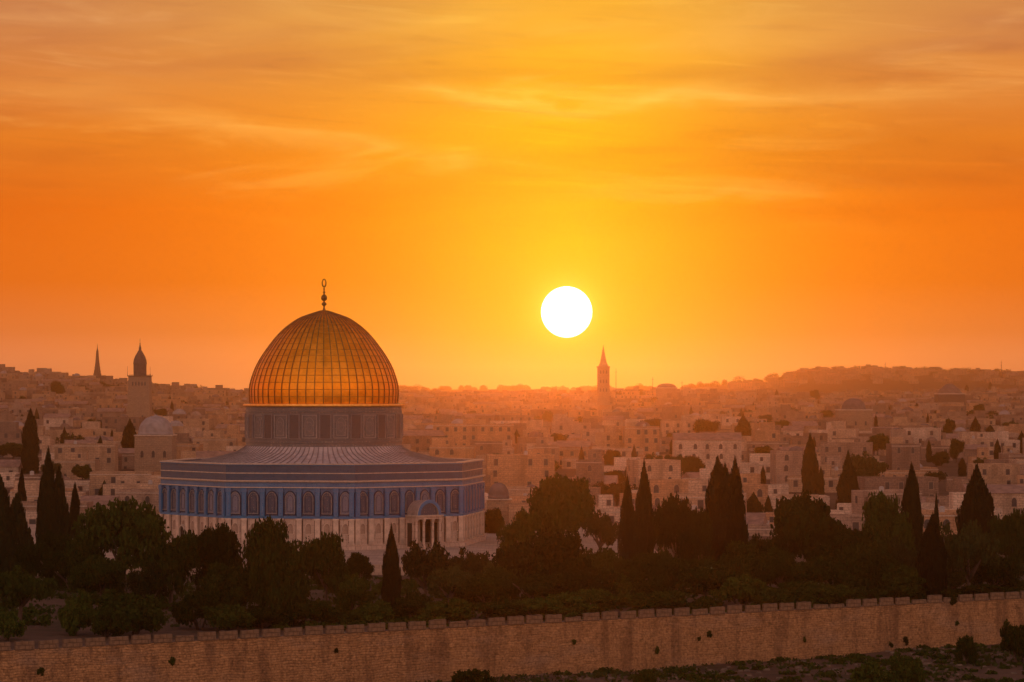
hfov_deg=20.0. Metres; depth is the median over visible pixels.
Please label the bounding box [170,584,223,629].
bush
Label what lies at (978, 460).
olive tree
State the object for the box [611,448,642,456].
stone house
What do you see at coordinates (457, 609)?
bush
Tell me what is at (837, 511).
stone house
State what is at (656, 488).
window
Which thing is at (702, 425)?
broadleaf tree
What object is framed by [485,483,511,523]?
domed building
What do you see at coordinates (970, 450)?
stone house
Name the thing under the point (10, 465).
stone house
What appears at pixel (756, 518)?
stone house
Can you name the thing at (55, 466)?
olive tree
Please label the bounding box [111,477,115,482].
window
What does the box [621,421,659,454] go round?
stone house
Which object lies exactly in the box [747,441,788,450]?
stone house
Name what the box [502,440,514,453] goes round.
stone house
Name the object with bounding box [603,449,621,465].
broadleaf tree
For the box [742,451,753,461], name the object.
stone house
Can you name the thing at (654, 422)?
broadleaf tree
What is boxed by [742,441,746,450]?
stone house
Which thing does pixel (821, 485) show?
cypress tree
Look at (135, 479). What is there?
stone house
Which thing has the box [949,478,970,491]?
stone house
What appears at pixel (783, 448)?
stone house
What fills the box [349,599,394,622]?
bush
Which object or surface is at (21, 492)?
cypress tree
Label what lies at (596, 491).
stone house
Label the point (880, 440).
broadleaf tree
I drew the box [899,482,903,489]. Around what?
window
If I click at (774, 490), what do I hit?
stone house
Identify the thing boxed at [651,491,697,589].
pine tree
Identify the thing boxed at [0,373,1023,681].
ground
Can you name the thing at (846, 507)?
stone house
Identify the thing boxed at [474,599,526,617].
bush
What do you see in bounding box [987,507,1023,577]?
broadleaf tree
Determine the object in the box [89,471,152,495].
stone house
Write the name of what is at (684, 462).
broadleaf tree
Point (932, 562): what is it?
cypress tree
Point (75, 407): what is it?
distant city
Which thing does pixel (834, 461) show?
stone house
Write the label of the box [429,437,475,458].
stone house
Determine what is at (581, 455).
cypress tree
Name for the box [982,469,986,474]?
window
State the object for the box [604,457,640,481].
stone house
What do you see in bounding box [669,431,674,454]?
cypress tree
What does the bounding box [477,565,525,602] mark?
broadleaf tree
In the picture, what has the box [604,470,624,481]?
broadleaf tree
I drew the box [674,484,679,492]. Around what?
window
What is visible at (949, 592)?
bush
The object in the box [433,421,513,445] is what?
stone house
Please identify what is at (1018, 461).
stone house
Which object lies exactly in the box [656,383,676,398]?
domed building
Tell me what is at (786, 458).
window
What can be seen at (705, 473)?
stone house
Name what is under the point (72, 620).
bush
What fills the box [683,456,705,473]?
broadleaf tree
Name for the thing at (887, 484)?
window
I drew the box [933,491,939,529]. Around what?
cypress tree
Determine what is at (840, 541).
pine tree
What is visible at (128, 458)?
stone house
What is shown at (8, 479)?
stone house
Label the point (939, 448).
stone house
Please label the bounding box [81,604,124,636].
bush
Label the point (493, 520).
broadleaf tree
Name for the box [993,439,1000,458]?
cypress tree
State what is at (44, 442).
stone house
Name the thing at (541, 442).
stone house
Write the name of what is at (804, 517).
pine tree
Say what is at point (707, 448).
stone house
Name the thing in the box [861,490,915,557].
broadleaf tree
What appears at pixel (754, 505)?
cypress tree
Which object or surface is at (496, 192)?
sky
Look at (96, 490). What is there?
window
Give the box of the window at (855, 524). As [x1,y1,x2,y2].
[852,521,859,530]
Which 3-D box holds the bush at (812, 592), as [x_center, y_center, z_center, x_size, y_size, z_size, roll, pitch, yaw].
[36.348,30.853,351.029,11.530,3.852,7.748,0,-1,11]
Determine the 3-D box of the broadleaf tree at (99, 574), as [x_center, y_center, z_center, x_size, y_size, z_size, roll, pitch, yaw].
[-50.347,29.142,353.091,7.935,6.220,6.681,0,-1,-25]
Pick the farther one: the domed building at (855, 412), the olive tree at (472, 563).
the domed building at (855, 412)
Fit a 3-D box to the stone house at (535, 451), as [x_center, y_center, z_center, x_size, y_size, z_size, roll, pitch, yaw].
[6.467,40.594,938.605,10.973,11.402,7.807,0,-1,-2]
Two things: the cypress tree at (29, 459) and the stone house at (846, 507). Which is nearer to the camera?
the stone house at (846, 507)
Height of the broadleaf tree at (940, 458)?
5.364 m
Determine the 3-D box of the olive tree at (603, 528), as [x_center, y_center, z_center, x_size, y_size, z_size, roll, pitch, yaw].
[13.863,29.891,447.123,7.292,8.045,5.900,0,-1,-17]
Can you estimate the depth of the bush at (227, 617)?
317.38 m
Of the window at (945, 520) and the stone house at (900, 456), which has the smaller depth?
the window at (945, 520)
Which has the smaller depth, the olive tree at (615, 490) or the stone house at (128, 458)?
the olive tree at (615, 490)
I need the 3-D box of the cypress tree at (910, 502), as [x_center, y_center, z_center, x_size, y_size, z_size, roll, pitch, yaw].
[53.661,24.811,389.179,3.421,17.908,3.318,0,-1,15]
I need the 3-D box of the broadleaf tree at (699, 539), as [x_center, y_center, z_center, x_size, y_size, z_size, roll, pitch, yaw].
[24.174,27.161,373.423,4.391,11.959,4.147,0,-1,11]
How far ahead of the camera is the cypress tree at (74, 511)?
479.10 m
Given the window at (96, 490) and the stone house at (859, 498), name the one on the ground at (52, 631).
the stone house at (859, 498)
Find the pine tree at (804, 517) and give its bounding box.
[769,490,843,561]
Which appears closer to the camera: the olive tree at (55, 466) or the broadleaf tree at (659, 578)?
the broadleaf tree at (659, 578)
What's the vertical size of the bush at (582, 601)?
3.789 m
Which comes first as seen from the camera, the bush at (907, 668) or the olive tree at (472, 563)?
the bush at (907, 668)
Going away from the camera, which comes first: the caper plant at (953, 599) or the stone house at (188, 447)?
the caper plant at (953, 599)
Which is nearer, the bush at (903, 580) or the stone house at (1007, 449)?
the bush at (903, 580)
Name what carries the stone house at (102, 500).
on the ground at (52, 631)
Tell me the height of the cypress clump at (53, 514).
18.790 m
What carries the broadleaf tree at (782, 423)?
on the ground at (52, 631)
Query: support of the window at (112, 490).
in the stone house at (109, 489)
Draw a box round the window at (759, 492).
[757,489,762,496]
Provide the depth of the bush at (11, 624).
302.84 m
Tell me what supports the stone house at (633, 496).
on the ground at (52, 631)
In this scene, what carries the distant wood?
on the ground at (52, 631)
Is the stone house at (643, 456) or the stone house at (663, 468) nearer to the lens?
the stone house at (663, 468)
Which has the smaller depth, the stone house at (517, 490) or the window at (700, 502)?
the window at (700, 502)
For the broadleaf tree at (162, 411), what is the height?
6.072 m
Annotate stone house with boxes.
[0,459,22,472]
[0,472,19,486]
[6,487,13,496]
[9,480,85,503]
[10,488,78,492]
[14,471,63,481]
[22,501,92,513]
[26,511,36,523]
[38,436,53,453]
[39,453,53,470]
[51,452,99,478]
[54,441,117,470]
[64,476,86,480]
[64,480,89,495]
[65,491,88,495]
[80,495,120,508]
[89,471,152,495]
[103,480,158,495]
[115,489,158,507]
[116,475,160,482]
[118,448,134,468]
[118,452,121,470]
[153,471,160,474]
[176,444,202,458]
[193,430,237,450]
[226,446,243,450]
[402,444,428,454]
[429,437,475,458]
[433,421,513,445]
[470,441,502,454]
[476,455,485,464]
[486,451,554,485]
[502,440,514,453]
[506,484,539,495]
[508,502,530,523]
[510,496,532,501]
[520,443,549,453]
[528,449,543,453]
[533,437,558,469]
[556,440,592,465]
[562,457,603,468]
[570,440,610,457]
[575,475,617,486]
[576,449,603,486]
[589,487,600,505]
[593,495,619,523]
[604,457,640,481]
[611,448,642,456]
[613,493,636,506]
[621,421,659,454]
[626,459,680,489]
[638,452,670,458]
[648,479,700,504]
[671,433,741,473]
[674,480,746,511]
[681,472,741,478]
[683,468,712,479]
[728,453,769,478]
[730,473,767,511]
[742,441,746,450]
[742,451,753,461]
[744,512,767,523]
[746,524,774,535]
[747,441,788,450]
[765,512,774,523]
[766,484,829,508]
[770,446,816,483]
[775,494,818,505]
[776,447,817,455]
[787,465,839,492]
[821,442,872,465]
[827,456,842,469]
[830,510,843,513]
[830,514,866,530]
[832,467,842,475]
[837,503,851,513]
[851,486,921,513]
[857,476,938,495]
[878,470,935,475]
[886,443,919,469]
[898,503,938,511]
[920,445,952,460]
[920,464,937,472]
[921,492,1002,518]
[921,506,994,534]
[926,496,948,506]
[946,477,966,491]
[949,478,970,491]
[959,484,1023,516]
[964,444,986,462]
[965,432,995,458]
[967,463,1019,483]
[968,447,992,462]
[984,459,1008,462]
[999,454,1023,458]
[1002,446,1020,453]
[1009,459,1023,463]
[1017,475,1023,483]
[1020,464,1023,474]
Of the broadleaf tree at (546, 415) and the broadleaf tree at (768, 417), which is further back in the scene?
the broadleaf tree at (546, 415)
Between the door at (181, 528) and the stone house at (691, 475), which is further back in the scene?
the stone house at (691, 475)
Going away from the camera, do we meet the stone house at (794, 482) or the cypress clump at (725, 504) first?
the cypress clump at (725, 504)
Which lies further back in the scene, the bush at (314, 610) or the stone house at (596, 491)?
the stone house at (596, 491)
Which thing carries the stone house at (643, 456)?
on the ground at (52, 631)
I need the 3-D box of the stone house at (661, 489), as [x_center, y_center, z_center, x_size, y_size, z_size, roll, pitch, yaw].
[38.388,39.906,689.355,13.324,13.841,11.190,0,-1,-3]
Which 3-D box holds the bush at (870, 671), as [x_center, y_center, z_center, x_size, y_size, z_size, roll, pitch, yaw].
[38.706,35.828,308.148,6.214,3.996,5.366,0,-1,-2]
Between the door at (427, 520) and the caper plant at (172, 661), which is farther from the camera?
the door at (427, 520)
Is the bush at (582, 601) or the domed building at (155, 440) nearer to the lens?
the bush at (582, 601)
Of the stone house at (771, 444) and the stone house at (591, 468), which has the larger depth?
the stone house at (771, 444)
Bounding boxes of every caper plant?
[37,667,44,675]
[168,657,175,665]
[903,636,908,644]
[948,593,956,604]
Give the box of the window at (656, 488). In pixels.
[653,484,658,492]
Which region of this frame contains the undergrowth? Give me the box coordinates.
[0,574,1023,681]
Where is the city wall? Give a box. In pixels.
[0,591,1023,681]
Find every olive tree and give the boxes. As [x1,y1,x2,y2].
[40,461,61,473]
[127,561,172,599]
[401,539,450,596]
[426,563,473,602]
[447,547,489,576]
[580,509,619,547]
[591,481,637,505]
[645,452,662,458]
[851,451,888,475]
[924,471,947,481]
[939,518,1001,585]
[947,563,973,589]
[973,457,986,462]
[1002,420,1018,425]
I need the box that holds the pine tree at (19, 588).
[0,565,57,620]
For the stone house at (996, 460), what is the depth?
884.62 m
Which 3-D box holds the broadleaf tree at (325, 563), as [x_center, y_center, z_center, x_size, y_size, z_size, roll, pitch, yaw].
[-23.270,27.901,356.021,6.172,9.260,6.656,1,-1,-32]
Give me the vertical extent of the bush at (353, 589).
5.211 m
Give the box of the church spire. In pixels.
[93,344,105,380]
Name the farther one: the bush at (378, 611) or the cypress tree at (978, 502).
the cypress tree at (978, 502)
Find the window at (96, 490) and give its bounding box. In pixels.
[94,488,99,494]
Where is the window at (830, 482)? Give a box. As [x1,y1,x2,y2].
[828,480,833,486]
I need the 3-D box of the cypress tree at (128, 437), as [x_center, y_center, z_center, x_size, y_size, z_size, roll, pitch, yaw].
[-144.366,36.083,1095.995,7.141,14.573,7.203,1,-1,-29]
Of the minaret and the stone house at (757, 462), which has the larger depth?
the minaret
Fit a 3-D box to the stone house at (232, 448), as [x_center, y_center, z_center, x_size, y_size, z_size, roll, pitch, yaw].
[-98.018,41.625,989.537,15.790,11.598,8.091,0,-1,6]
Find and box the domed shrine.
[158,279,485,549]
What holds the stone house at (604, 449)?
on the ground at (52, 631)
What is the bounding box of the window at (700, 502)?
[697,499,703,508]
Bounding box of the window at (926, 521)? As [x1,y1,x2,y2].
[923,519,928,528]
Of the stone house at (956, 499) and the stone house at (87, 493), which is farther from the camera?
the stone house at (87, 493)
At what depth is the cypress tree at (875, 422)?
1497.07 m
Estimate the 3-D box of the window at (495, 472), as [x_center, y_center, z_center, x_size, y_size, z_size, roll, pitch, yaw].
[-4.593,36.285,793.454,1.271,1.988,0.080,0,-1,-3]
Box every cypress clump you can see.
[0,474,35,576]
[35,445,72,542]
[704,455,748,560]
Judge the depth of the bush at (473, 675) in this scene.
298.02 m
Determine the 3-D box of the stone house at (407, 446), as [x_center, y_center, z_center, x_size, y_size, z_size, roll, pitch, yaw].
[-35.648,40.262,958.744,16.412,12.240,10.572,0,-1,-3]
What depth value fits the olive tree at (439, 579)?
344.88 m
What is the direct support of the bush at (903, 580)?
on the ground at (52, 631)
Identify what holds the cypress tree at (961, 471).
on the ground at (52, 631)
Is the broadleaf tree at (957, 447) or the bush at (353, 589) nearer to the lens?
the bush at (353, 589)
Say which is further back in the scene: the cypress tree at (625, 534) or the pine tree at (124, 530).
the cypress tree at (625, 534)
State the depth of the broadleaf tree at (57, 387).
2327.54 m
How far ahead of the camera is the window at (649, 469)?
763.49 m
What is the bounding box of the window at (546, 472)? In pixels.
[544,470,548,476]
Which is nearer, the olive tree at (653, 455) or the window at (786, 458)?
the window at (786, 458)
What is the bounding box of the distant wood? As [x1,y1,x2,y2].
[19,365,1023,443]
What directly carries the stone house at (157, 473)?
on the ground at (52, 631)
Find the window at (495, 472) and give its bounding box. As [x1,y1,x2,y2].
[493,470,497,476]
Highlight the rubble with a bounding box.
[18,582,1021,681]
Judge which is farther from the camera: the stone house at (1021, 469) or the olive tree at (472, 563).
the stone house at (1021, 469)
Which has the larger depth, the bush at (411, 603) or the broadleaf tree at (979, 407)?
the broadleaf tree at (979, 407)
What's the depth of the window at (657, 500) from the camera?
683.55 m
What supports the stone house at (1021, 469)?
on the ground at (52, 631)
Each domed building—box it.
[134,415,176,471]
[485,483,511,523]
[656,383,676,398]
[835,398,872,430]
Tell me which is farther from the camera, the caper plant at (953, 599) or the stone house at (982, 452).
the stone house at (982, 452)
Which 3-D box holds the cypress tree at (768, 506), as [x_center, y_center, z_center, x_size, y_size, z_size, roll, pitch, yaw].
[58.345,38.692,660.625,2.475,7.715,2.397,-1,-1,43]
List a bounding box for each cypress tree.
[17,466,26,500]
[20,408,39,473]
[34,408,38,418]
[69,482,79,536]
[98,480,105,495]
[120,419,136,447]
[381,522,401,612]
[514,429,519,442]
[578,445,583,458]
[617,474,634,559]
[631,445,636,456]
[631,457,655,557]
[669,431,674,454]
[734,414,751,435]
[747,492,763,512]
[760,466,765,483]
[763,495,772,512]
[801,432,818,494]
[817,466,824,494]
[835,450,859,509]
[874,415,877,426]
[901,461,923,575]
[915,512,948,599]
[926,440,931,461]
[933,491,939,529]
[955,463,996,556]
[957,457,966,476]
[969,416,980,431]
[985,425,994,431]
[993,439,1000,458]
[1017,430,1023,453]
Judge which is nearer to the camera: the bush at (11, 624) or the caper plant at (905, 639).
the bush at (11, 624)
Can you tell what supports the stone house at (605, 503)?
on the ground at (52, 631)
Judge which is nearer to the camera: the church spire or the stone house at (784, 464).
the stone house at (784, 464)
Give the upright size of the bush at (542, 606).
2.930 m
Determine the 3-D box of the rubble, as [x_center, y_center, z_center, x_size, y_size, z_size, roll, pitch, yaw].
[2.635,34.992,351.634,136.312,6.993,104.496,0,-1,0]
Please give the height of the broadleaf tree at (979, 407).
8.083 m
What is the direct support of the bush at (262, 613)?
on the ground at (52, 631)
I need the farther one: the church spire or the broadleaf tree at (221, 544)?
the church spire
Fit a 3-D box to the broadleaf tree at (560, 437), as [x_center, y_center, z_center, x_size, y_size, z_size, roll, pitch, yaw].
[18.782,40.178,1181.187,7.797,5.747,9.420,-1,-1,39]
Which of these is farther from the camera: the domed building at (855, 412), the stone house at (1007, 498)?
the domed building at (855, 412)
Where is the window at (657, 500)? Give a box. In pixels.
[655,498,659,504]
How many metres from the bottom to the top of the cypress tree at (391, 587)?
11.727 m
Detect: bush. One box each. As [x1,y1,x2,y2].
[0,610,26,640]
[57,588,92,635]
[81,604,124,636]
[97,587,169,634]
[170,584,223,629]
[199,603,255,630]
[241,603,291,627]
[286,600,342,622]
[331,572,376,611]
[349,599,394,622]
[392,590,429,617]
[416,597,478,622]
[450,668,497,681]
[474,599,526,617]
[505,597,579,618]
[545,588,619,617]
[609,573,635,606]
[629,590,687,608]
[633,669,656,681]
[678,595,723,610]
[711,573,773,608]
[749,586,796,607]
[773,579,857,608]
[844,586,870,602]
[848,660,903,681]
[870,563,925,602]
[890,651,927,681]
[912,586,961,597]
[953,635,979,663]
[955,583,1018,595]
[999,619,1023,661]
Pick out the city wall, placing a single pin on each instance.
(434, 651)
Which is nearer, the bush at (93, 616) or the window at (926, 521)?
the bush at (93, 616)
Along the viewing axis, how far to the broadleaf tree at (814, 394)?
2780.75 m
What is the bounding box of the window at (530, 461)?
[528,459,532,465]
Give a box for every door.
[178,524,184,535]
[420,519,428,541]
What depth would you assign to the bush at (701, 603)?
343.42 m
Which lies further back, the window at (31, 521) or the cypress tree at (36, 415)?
the cypress tree at (36, 415)
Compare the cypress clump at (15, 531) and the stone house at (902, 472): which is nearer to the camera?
the cypress clump at (15, 531)
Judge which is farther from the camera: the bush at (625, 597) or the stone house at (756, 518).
the stone house at (756, 518)
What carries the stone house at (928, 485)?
on the ground at (52, 631)
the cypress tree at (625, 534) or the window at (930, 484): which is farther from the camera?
the window at (930, 484)
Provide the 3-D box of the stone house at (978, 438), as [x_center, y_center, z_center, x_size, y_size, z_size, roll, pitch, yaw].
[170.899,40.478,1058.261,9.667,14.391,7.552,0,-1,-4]
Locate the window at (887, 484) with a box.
[885,482,889,489]
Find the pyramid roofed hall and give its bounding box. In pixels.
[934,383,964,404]
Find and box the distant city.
[0,364,1023,512]
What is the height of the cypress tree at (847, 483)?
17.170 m
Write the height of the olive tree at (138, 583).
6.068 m
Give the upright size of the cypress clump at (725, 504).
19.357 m
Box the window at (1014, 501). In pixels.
[1011,497,1016,506]
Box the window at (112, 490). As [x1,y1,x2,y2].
[110,488,114,495]
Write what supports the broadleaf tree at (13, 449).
on the ground at (52, 631)
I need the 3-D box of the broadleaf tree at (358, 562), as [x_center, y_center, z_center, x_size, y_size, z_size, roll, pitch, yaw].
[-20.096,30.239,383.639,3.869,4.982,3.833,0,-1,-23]
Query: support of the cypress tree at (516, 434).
on the ground at (52, 631)
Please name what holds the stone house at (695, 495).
on the ground at (52, 631)
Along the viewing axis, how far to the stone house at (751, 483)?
710.48 m
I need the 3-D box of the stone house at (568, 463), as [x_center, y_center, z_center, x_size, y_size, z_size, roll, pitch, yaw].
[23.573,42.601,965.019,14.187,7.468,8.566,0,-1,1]
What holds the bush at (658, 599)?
on the ground at (52, 631)
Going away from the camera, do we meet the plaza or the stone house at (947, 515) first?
the plaza
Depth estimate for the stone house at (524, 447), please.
1055.87 m
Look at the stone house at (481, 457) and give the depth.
978.03 m
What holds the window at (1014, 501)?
in the stone house at (1007, 498)
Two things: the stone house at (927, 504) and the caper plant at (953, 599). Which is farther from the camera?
the stone house at (927, 504)
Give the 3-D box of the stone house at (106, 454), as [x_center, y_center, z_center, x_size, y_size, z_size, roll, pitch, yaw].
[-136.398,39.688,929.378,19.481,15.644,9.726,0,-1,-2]
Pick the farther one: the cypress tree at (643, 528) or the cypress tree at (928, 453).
the cypress tree at (928, 453)
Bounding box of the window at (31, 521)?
[29,519,35,523]
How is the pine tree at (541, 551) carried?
on the ground at (52, 631)
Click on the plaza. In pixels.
(490, 544)
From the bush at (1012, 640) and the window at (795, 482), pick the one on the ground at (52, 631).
the bush at (1012, 640)
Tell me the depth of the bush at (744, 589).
349.29 m
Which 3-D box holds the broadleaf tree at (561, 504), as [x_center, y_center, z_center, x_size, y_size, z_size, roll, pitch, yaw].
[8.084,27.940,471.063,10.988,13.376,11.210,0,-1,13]
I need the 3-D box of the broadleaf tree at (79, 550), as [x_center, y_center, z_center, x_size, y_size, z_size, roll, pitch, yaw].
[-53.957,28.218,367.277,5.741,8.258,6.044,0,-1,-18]
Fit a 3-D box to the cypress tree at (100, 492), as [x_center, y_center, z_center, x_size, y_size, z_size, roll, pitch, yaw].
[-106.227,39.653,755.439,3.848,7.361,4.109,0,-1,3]
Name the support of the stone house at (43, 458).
on the ground at (52, 631)
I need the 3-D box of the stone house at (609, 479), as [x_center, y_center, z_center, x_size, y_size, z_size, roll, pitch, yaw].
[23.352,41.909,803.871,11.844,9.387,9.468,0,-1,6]
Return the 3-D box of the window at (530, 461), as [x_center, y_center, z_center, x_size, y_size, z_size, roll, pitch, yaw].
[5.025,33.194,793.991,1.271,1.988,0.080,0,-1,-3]
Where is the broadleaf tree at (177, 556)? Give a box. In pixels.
[138,532,201,608]
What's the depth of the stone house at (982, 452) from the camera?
982.30 m
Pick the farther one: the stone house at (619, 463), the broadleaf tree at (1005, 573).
the stone house at (619, 463)
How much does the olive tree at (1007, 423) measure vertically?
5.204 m
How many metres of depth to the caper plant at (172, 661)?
295.09 m
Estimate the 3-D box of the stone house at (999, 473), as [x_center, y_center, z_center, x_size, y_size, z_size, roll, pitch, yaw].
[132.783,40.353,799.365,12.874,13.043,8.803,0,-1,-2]
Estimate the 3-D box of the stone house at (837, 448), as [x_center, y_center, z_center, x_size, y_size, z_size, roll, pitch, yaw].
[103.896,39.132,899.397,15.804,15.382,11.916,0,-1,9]
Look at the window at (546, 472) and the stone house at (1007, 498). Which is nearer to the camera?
the stone house at (1007, 498)
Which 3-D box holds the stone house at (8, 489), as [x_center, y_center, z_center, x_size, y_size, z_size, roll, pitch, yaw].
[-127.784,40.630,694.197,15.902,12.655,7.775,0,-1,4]
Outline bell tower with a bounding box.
[596,345,609,410]
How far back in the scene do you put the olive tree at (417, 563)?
354.05 m
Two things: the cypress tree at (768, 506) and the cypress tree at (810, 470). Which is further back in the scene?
the cypress tree at (810, 470)
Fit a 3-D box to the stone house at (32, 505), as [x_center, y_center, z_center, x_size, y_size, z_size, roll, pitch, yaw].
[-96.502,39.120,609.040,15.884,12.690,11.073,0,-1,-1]
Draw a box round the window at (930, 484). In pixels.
[928,482,933,489]
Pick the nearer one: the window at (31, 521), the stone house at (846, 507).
the window at (31, 521)
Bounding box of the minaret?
[127,343,152,417]
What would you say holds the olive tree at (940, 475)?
on the ground at (52, 631)
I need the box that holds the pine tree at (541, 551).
[491,526,583,598]
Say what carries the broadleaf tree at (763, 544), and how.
on the ground at (52, 631)
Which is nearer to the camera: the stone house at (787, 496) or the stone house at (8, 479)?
the stone house at (787, 496)
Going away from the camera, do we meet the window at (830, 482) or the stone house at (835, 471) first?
the window at (830, 482)
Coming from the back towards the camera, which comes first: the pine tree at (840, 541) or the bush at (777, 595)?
the pine tree at (840, 541)
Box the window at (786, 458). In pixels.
[784,454,788,460]
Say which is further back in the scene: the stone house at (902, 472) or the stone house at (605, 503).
the stone house at (902, 472)
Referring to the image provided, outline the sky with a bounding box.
[0,0,1023,389]
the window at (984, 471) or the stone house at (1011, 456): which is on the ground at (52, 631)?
the stone house at (1011, 456)
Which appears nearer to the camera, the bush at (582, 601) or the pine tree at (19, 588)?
the pine tree at (19, 588)
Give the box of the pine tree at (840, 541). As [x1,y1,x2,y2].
[798,523,875,572]
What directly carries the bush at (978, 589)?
on the ground at (52, 631)
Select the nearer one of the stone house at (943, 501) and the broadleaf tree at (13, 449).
the stone house at (943, 501)
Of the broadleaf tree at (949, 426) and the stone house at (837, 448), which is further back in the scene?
the broadleaf tree at (949, 426)
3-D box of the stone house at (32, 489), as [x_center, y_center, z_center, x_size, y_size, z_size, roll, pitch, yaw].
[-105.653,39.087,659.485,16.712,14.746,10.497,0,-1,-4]
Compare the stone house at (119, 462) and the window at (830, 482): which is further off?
the stone house at (119, 462)
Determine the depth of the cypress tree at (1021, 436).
1120.80 m
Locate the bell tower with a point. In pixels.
(603, 382)
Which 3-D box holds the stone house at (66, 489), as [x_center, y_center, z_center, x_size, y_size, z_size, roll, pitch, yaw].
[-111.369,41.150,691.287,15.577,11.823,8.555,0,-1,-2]
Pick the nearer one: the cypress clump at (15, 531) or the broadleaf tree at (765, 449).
the cypress clump at (15, 531)
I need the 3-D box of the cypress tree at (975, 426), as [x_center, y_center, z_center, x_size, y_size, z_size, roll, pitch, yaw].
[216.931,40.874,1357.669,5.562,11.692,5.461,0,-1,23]
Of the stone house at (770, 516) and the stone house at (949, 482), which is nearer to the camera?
the stone house at (770, 516)
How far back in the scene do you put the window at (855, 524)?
540.07 m
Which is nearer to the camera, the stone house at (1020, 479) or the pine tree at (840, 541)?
the pine tree at (840, 541)
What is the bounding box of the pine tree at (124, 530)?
[71,496,171,592]
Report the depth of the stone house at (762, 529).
545.82 m
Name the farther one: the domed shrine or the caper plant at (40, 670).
the domed shrine
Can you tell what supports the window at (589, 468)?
in the stone house at (591, 468)
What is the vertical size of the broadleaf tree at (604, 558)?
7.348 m
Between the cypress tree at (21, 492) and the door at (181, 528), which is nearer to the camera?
the door at (181, 528)
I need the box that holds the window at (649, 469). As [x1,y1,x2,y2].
[647,465,651,471]
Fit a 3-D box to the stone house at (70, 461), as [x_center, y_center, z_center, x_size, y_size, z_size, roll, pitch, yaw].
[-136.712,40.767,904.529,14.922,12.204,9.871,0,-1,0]
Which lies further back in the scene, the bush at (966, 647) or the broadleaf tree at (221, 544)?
the broadleaf tree at (221, 544)
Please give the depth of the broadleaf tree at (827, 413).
1903.77 m
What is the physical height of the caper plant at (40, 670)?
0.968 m
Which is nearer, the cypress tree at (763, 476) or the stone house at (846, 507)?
the stone house at (846, 507)
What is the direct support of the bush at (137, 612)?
on the ground at (52, 631)
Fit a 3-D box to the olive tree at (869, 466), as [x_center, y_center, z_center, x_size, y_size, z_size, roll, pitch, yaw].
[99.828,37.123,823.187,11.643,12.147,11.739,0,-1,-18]
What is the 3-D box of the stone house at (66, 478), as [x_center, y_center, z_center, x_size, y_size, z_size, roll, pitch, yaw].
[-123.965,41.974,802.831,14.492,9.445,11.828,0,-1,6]
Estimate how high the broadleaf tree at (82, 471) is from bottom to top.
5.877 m
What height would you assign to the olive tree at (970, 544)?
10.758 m
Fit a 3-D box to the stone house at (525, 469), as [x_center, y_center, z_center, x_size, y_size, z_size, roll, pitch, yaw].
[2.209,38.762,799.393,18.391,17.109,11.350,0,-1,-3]
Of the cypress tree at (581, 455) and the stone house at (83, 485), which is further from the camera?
the cypress tree at (581, 455)
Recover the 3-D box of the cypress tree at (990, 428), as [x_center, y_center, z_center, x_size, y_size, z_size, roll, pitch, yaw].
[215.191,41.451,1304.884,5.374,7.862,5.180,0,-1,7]
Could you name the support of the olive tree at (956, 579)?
on the ground at (52, 631)
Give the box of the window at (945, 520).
[943,519,950,528]
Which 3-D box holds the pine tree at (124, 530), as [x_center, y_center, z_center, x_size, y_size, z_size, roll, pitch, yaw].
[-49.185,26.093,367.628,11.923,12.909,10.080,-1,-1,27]
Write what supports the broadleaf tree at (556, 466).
on the ground at (52, 631)
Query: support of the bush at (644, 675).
on the ground at (52, 631)
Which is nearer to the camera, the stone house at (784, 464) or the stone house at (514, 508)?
the stone house at (514, 508)
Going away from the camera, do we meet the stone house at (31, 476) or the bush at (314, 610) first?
the bush at (314, 610)
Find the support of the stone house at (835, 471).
on the ground at (52, 631)
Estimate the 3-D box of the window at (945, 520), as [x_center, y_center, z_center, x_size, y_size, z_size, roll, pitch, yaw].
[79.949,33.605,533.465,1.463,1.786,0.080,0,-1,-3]
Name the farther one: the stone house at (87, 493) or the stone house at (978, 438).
the stone house at (978, 438)
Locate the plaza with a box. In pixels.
[28,524,657,575]
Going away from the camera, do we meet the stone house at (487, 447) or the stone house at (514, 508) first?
the stone house at (514, 508)
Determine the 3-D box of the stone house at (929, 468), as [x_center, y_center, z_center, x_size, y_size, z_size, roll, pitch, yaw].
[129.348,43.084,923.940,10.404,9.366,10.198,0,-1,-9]
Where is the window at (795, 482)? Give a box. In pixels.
[793,480,797,486]
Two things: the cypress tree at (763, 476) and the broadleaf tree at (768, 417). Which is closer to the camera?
the cypress tree at (763, 476)
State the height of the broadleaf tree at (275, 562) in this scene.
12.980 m
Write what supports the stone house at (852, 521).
on the ground at (52, 631)
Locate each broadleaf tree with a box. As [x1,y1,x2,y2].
[0,442,21,458]
[50,381,65,393]
[64,535,105,591]
[67,555,128,595]
[71,464,91,479]
[138,532,201,608]
[154,408,167,415]
[180,522,243,591]
[197,561,256,607]
[242,515,311,625]
[297,531,350,600]
[346,552,374,580]
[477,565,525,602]
[484,507,504,533]
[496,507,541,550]
[526,472,595,535]
[542,410,552,421]
[551,433,568,440]
[555,460,559,470]
[575,546,628,575]
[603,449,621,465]
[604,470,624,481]
[636,548,681,593]
[640,418,661,426]
[664,454,687,473]
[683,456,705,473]
[683,506,716,561]
[693,419,719,432]
[744,533,792,586]
[753,445,772,452]
[758,414,772,421]
[775,420,789,427]
[809,389,819,398]
[820,410,833,416]
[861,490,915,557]
[866,433,889,455]
[930,451,949,465]
[942,418,955,433]
[949,438,964,461]
[966,554,1022,588]
[973,404,984,409]
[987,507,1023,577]
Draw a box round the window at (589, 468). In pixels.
[587,465,591,471]

